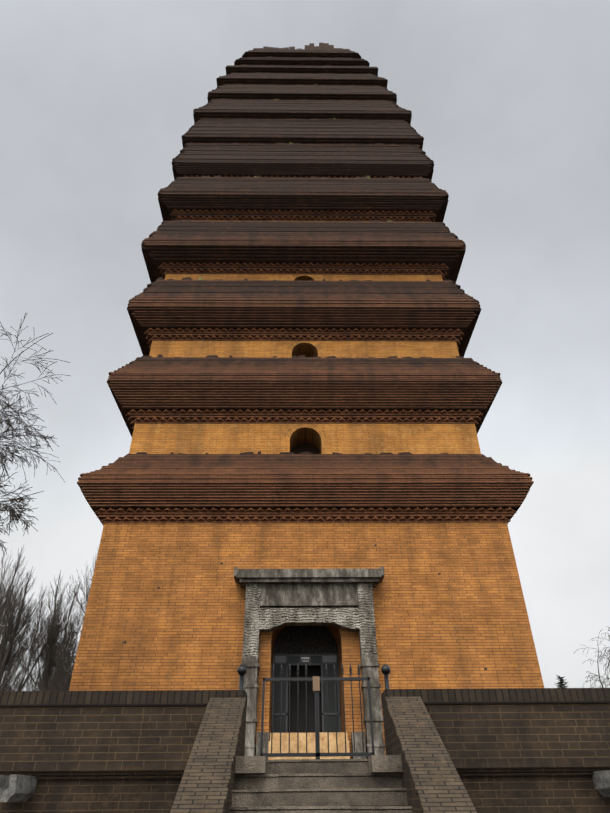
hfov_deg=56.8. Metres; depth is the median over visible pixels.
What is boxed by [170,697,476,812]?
stair cheek walls
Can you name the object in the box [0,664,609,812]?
platform base
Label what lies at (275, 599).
stone door frame
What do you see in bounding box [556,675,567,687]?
conifer
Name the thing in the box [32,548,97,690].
upright tree
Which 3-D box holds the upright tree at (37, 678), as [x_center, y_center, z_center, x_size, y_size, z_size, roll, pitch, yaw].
[-14.507,16.998,30.441,2.912,11.120,4.341,-14,-37,18]
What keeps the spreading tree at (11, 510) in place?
on the ground
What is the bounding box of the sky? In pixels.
[0,0,609,690]
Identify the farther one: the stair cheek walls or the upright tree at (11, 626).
the upright tree at (11, 626)
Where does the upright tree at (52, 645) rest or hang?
on the ground
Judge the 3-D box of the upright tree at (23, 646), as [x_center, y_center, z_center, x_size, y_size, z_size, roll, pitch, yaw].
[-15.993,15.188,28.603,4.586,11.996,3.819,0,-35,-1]
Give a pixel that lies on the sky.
(508, 100)
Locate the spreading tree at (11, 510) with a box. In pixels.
[0,313,70,555]
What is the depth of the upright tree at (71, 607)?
30.16 m
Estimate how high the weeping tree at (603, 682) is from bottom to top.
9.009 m
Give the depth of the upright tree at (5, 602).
27.54 m
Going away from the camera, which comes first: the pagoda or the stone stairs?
the stone stairs
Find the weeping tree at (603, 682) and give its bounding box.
[574,626,609,687]
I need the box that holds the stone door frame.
[234,567,384,759]
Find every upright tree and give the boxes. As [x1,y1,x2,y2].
[0,546,32,668]
[0,566,84,690]
[0,585,50,690]
[13,572,82,690]
[14,623,62,690]
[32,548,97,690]
[37,575,85,689]
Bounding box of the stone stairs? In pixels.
[229,663,412,812]
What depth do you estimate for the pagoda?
18.00 m
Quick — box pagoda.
[69,43,543,758]

